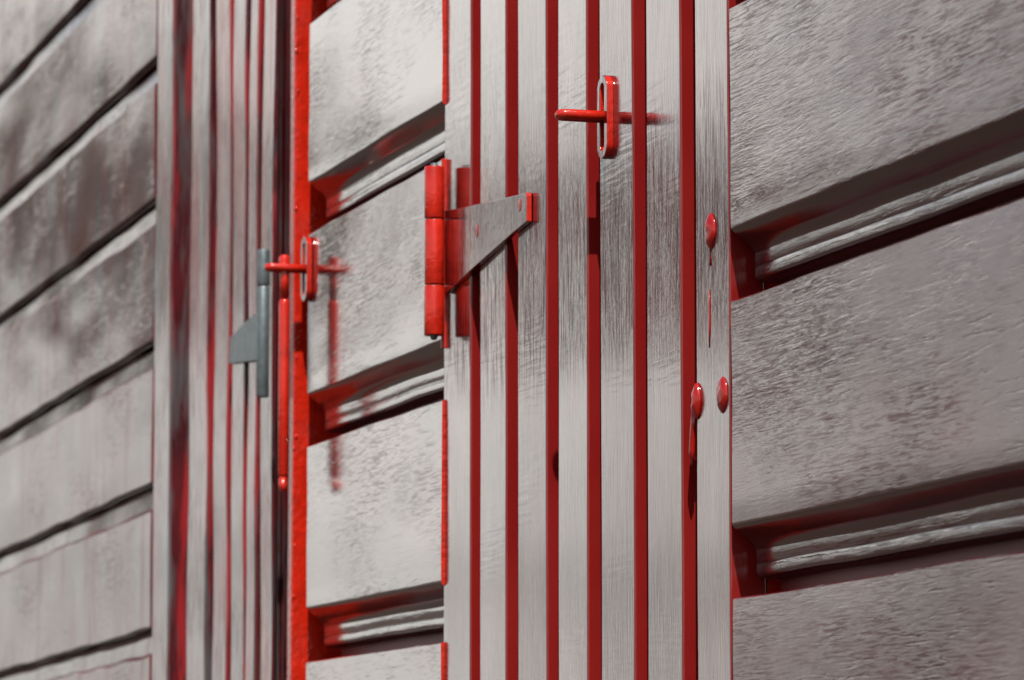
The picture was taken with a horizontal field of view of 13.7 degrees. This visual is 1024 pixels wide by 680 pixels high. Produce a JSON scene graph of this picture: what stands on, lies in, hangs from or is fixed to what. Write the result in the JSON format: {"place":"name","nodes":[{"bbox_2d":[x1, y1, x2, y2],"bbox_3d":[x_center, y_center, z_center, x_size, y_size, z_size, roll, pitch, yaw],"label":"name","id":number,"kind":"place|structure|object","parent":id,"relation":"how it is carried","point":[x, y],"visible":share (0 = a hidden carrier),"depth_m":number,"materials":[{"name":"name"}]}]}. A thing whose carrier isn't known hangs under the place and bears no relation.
{"place":"outdoors","nodes":[
{"label":"outdoors","id":0,"kind":"place"},
{"label":"ground","id":1,"kind":"structure","parent":0,"visible":0},
{"bbox_2d":[0,0,192,679],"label":"clad wall","id":2,"kind":"structure","parent":1,"relation":"on","point":[96,99],"depth_m":3.45,"materials":[{"name":"grey paint"}]},
{"bbox_2d":[264,0,445,679],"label":"clad wall","id":3,"kind":"structure","parent":1,"relation":"on","point":[366,548],"depth_m":2.66,"materials":[{"name":"grey paint"}]},
{"bbox_2d":[187,0,290,679],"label":"plank door","id":4,"kind":"structure","parent":3,"relation":"attached to","point":[237,581],"depth_m":2.96,"materials":[{"name":"grey paint"}]},
{"bbox_2d":[278,255,289,491],"bbox_3d":[-0.149,0.022,2.785,0.008,0.156,0.008,2,-7,-17],"label":"locking pin","id":5,"kind":"object","parent":3,"relation":"hanging from","point":[283,382],"visible":1,"depth_m":2.78,"materials":[{"name":"red paint"}]},
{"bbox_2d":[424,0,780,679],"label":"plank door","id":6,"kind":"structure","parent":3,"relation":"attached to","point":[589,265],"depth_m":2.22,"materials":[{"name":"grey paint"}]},
{"bbox_2d":[729,0,1023,679],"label":"clad wall","id":7,"kind":"structure","parent":1,"relation":"on","point":[877,201],"depth_m":1.83,"materials":[{"name":"grey paint"}]}
]}

